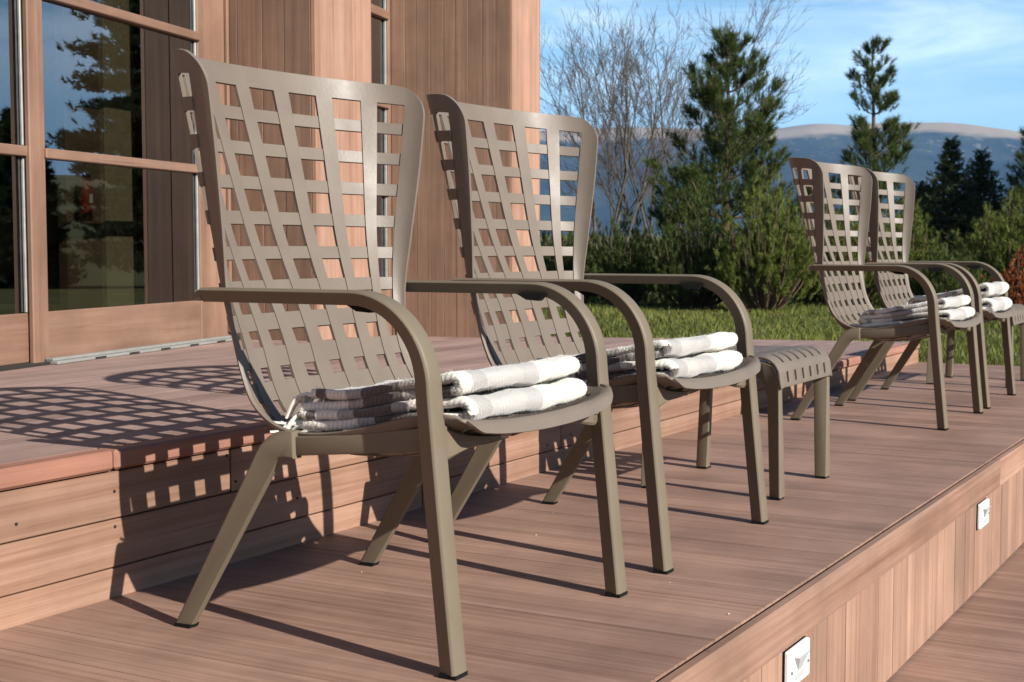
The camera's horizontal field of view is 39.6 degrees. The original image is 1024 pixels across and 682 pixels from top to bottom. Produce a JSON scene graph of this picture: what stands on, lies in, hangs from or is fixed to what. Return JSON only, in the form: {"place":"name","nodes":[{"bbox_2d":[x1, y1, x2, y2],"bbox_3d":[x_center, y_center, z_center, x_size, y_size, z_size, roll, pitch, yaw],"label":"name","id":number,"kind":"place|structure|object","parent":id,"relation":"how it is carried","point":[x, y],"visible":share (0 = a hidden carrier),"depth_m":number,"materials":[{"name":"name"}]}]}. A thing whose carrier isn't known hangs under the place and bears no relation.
{"place":"outdoors","nodes":[
{"label":"outdoors","id":0,"kind":"place"},
{"bbox_2d":[540,196,1022,365],"bbox_3d":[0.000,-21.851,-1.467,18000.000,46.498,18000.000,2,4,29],"label":"ground","id":1,"kind":"structure","parent":0,"point":[749,312],"depth_m":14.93,"materials":[{"name":"green plant"}]},
{"bbox_2d":[0,0,539,370],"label":"timber building","id":2,"kind":"structure","parent":1,"relation":"on","point":[92,87],"depth_m":6.45,"materials":[{"name":"brown wood"}]},
{"bbox_2d":[0,0,29,365],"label":"glazed door","id":3,"kind":"structure","parent":2,"relation":"in","point":[14,327],"depth_m":5.01,"materials":[{"name":"brown wood"}]},
{"bbox_2d":[78,174,92,220],"bbox_3d":[-1.827,-0.615,6.090,0.058,0.202,0.060,-2,4,-28],"label":"fire extinguisher","id":4,"kind":"object","parent":2,"relation":"attached to","point":[85,198],"visible":1,"depth_m":6.07,"materials":[{"name":"red paint"}]},
{"bbox_2d":[37,0,206,360],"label":"glazed door","id":5,"kind":"structure","parent":2,"relation":"in","point":[93,329],"depth_m":5.69,"materials":[{"name":"brown wood"}]},
{"bbox_2d":[371,0,391,336],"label":"recess window","id":6,"kind":"structure","parent":2,"relation":"in","point":[382,12],"depth_m":9.48,"materials":[{"name":"glass"}]},
{"bbox_2d":[540,231,552,270],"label":"mountain pine shrub","id":7,"kind":"object","parent":1,"relation":"on","point":[543,237],"depth_m":20.88,"materials":[{"name":"green plant"}]},
{"bbox_2d":[543,228,615,303],"bbox_3d":[0.873,-1.079,19.463,1.228,1.392,1.329,-2,4,-25],"label":"mountain pine shrub","id":8,"kind":"object","parent":1,"relation":"on","point":[567,264],"visible":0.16,"depth_m":19.26,"materials":[{"name":"green plant"}]},
{"bbox_2d":[584,207,665,305],"bbox_3d":[1.458,-1.042,18.425,1.236,1.414,1.320,-3,5,-37],"label":"mountain pine shrub","id":9,"kind":"object","parent":1,"relation":"on","point":[618,259],"visible":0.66,"depth_m":18.25,"materials":[{"name":"green plant"}]},
{"bbox_2d":[540,5,734,290],"bbox_3d":[1.940,-3.171,24.105,3.176,4.692,2.932,2,4,29],"label":"bare tree","id":10,"kind":"object","parent":1,"relation":"on","point":[631,151],"visible":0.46,"depth_m":23.94,"materials":[{"name":"brown plant"}]},
{"bbox_2d":[540,0,755,284],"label":"bare tree","id":11,"kind":"object","parent":1,"relation":"on","point":[625,152],"visible":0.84,"depth_m":22.61,"materials":[{"name":"brown plant"}]},
{"bbox_2d":[550,0,817,244],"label":"bare tree","id":12,"kind":"object","parent":1,"relation":"on","point":[754,45],"visible":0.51,"depth_m":25.21,"materials":[{"name":"brown plant"}]},
{"bbox_2d":[632,183,751,308],"bbox_3d":[2.270,-1.102,17.766,1.624,1.763,1.574,-4,5,-44],"label":"mountain pine shrub","id":13,"kind":"object","parent":1,"relation":"on","point":[703,256],"visible":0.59,"depth_m":17.50,"materials":[{"name":"green plant"}]},
{"bbox_2d":[640,18,830,304],"bbox_3d":[2.911,-2.381,18.899,2.584,3.793,2.528,0,4,-1],"label":"pine tree","id":14,"kind":"object","parent":1,"relation":"on","point":[709,95],"visible":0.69,"depth_m":18.62,"materials":[{"name":"green plant"}]},
{"bbox_2d":[702,163,827,312],"bbox_3d":[3.033,-1.214,16.957,1.489,1.838,1.541,3,5,37],"label":"mountain pine shrub","id":15,"kind":"object","parent":1,"relation":"on","point":[774,276],"visible":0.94,"depth_m":16.70,"materials":[{"name":"green plant"}]},
{"bbox_2d":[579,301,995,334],"bbox_3d":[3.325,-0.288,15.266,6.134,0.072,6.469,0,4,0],"label":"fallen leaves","id":16,"kind":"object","parent":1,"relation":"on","point":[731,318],"visible":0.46,"depth_m":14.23,"materials":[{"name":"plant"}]},
{"bbox_2d":[782,186,856,300],"bbox_3d":[4.337,-1.439,20.454,1.646,1.882,1.652,1,4,16],"label":"mountain pine shrub","id":17,"kind":"object","parent":1,"relation":"on","point":[829,224],"visible":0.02,"depth_m":20.28,"materials":[{"name":"green plant"}]},
{"bbox_2d":[797,196,901,305],"bbox_3d":[4.338,-1.136,18.491,1.453,1.542,1.436,-1,4,-15],"label":"mountain pine shrub","id":18,"kind":"object","parent":1,"relation":"on","point":[870,285],"visible":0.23,"depth_m":18.32,"materials":[{"name":"green plant"}]},
{"bbox_2d":[829,33,923,295],"bbox_3d":[5.601,-2.710,21.905,1.632,4.058,1.464,-3,5,-41],"label":"pine tree","id":19,"kind":"object","parent":1,"relation":"on","point":[865,137],"visible":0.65,"depth_m":21.70,"materials":[{"name":"green plant"}]},
{"bbox_2d":[867,189,950,303],"bbox_3d":[5.256,-1.152,18.972,1.358,1.766,1.305,-4,5,-43],"label":"mountain pine shrub","id":20,"kind":"object","parent":1,"relation":"on","point":[917,252],"visible":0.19,"depth_m":18.73,"materials":[{"name":"green plant"}]},
{"bbox_2d":[895,180,944,244],"bbox_3d":[7.672,-1.988,26.863,2.199,2.151,2.291,-2,5,-32],"label":"spruce tree","id":21,"kind":"object","parent":1,"relation":"on","point":[919,188],"visible":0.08,"depth_m":26.79,"materials":[{"name":"green plant"}]},
{"bbox_2d":[898,241,992,297],"bbox_3d":[5.316,-0.766,17.509,1.230,0.967,1.150,0,4,-6],"label":"mountain pine shrub","id":22,"kind":"object","parent":1,"relation":"on","point":[947,282],"visible":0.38,"depth_m":17.30,"materials":[{"name":"green plant"}]},
{"bbox_2d":[911,135,995,281],"bbox_3d":[7.386,-2.095,23.845,1.978,2.779,2.427,-3,5,-37],"label":"spruce tree","id":23,"kind":"object","parent":1,"relation":"on","point":[945,193],"visible":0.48,"depth_m":23.74,"materials":[{"name":"green plant"}]},
{"bbox_2d":[937,147,1014,244],"bbox_3d":[8.404,-2.157,25.471,2.469,2.668,2.352,2,4,30],"label":"spruce tree","id":24,"kind":"object","parent":1,"relation":"on","point":[980,174],"visible":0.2,"depth_m":25.23,"materials":[{"name":"green plant"}]},
{"bbox_2d":[948,203,1011,264],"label":"mountain pine shrub","id":25,"kind":"object","parent":1,"relation":"on","point":[978,240],"visible":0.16,"depth_m":19.34,"materials":[{"name":"green plant"}]},
{"bbox_2d":[971,186,1023,298],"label":"mountain pine shrub","id":26,"kind":"object","parent":1,"relation":"on","point":[995,254],"visible":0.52,"depth_m":18.35,"materials":[{"name":"green plant"}]},
{"bbox_2d":[980,245,1023,304],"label":"rust shrub","id":27,"kind":"object","parent":1,"relation":"on","point":[1016,293],"visible":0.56,"depth_m":15.38,"materials":[{"name":"orange plant"}]},
{"bbox_2d":[986,126,1023,252],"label":"pine tree","id":28,"kind":"object","parent":1,"relation":"on","point":[1013,180],"visible":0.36,"depth_m":20.00,"materials":[{"name":"green plant"}]},
{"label":"terrace base","id":29,"kind":"structure","parent":1,"relation":"on","visible":0},
{"bbox_2d":[0,337,741,630],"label":"raised step","id":30,"kind":"object","parent":29,"relation":"on","point":[134,483],"visible":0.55,"depth_m":3.36,"materials":[{"name":"brown wood"}]},
{"bbox_2d":[0,362,1023,681],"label":"terrace floor","id":31,"kind":"structure","parent":29,"relation":"on","point":[536,602],"depth_m":3.19,"materials":[{"name":"brown wood"}]},
{"bbox_2d":[171,49,627,680],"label":"lounge chair","id":32,"kind":"object","parent":31,"relation":"on","point":[431,437],"visible":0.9,"depth_m":2.94,"materials":[{"name":"beige plastic"}]},
{"bbox_2d":[270,355,586,433],"bbox_3d":[-0.146,0.109,2.749,0.438,0.162,0.507,2,4,29],"label":"folded blanket","id":33,"kind":"object","parent":32,"relation":"on","point":[487,393],"visible":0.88,"depth_m":2.59,"materials":[{"name":"fabric"}]},
{"bbox_2d":[426,93,768,574],"bbox_3d":[0.192,-0.066,3.650,0.778,1.123,0.738,2,4,29],"label":"lounge chair","id":34,"kind":"object","parent":31,"relation":"on","point":[647,390],"visible":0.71,"depth_m":3.77,"materials":[{"name":"beige plastic"}]},
{"bbox_2d":[535,331,742,383],"bbox_3d":[0.292,0.057,3.529,0.438,0.167,0.513,2,4,29],"label":"folded blanket","id":35,"kind":"object","parent":34,"relation":"on","point":[688,357],"visible":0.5,"depth_m":3.35,"materials":[{"name":"fabric"}]},
{"bbox_2d":[641,344,831,500],"bbox_3d":[0.707,0.233,4.439,0.446,0.422,0.496,2,4,29],"label":"footstool","id":36,"kind":"object","parent":31,"relation":"on","point":[810,363],"visible":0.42,"depth_m":4.36,"materials":[{"name":"beige plastic"}]},
{"bbox_2d":[788,157,983,430],"bbox_3d":[1.592,-0.234,6.146,0.778,1.123,0.738,2,4,30],"label":"lounge chair","id":37,"kind":"object","parent":31,"relation":"on","point":[933,326],"visible":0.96,"depth_m":6.15,"materials":[{"name":"beige plastic"}]},
{"bbox_2d":[850,295,974,327],"bbox_3d":[1.701,-0.121,6.031,0.439,0.156,0.488,2,4,29],"label":"folded blanket","id":38,"kind":"object","parent":37,"relation":"on","point":[951,309],"visible":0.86,"depth_m":5.86,"materials":[{"name":"fabric"}]},
{"bbox_2d":[847,168,1015,408],"bbox_3d":[2.007,-0.284,6.896,0.778,1.123,0.738,2,4,29],"label":"lounge chair","id":39,"kind":"object","parent":31,"relation":"on","point":[877,220],"visible":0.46,"depth_m":7.03,"materials":[{"name":"beige plastic"}]},
{"bbox_2d":[906,281,1011,311],"bbox_3d":[2.124,-0.193,6.776,0.438,0.198,0.495,2,4,29],"label":"folded blanket","id":40,"kind":"object","parent":39,"relation":"on","point":[996,304],"visible":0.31,"depth_m":6.59,"materials":[{"name":"fabric"}]},
{"bbox_2d":[926,304,1023,387],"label":"footstool","id":41,"kind":"object","parent":31,"relation":"on","point":[1017,317],"visible":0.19,"depth_m":7.78,"materials":[{"name":"beige plastic"}]},
{"bbox_2d":[429,336,919,408],"bbox_3d":[-0.266,0.140,8.142,5.155,0.150,3.072,1,4,13],"label":"step","id":42,"kind":"object","parent":29,"relation":"on","point":[848,362],"visible":0.1,"depth_m":8.35,"materials":[{"name":"brown wood"}]},
{"bbox_2d":[540,122,1023,235],"bbox_3d":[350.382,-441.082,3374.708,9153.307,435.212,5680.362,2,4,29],"label":"mountain","id":43,"kind":"structure","parent":0,"point":[824,143],"depth_m":4522.82,"materials":[{"name":"stone"}]},
{"bbox_2d":[540,0,1023,131],"label":"sky","id":44,"kind":"structure","parent":0,"point":[959,61],"materials":[{"name":"blue"}]},
{"bbox_2d":[886,542,1023,681],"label":"terrace floor","id":45,"kind":"structure","parent":0,"point":[977,635],"depth_m":4.11,"materials":[{"name":"brown wood"}]},
{"bbox_2d":[659,440,1023,681],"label":"terrace kerb","id":46,"kind":"structure","parent":45,"relation":"on","point":[885,606],"depth_m":3.68,"materials":[{"name":"brown wood"}]},
{"bbox_2d":[782,636,809,681],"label":"step light","id":47,"kind":"object","parent":46,"relation":"attached to","point":[796,655],"visible":1,"depth_m":2.98,"materials":[{"name":"white plastic"}]},
{"bbox_2d":[976,498,990,529],"bbox_3d":[1.556,0.570,4.682,0.026,0.083,0.141,2,4,29],"label":"step light","id":48,"kind":"object","parent":46,"relation":"attached to","point":[982,513],"visible":1,"depth_m":4.65,"materials":[{"name":"white plastic"}]}
]}

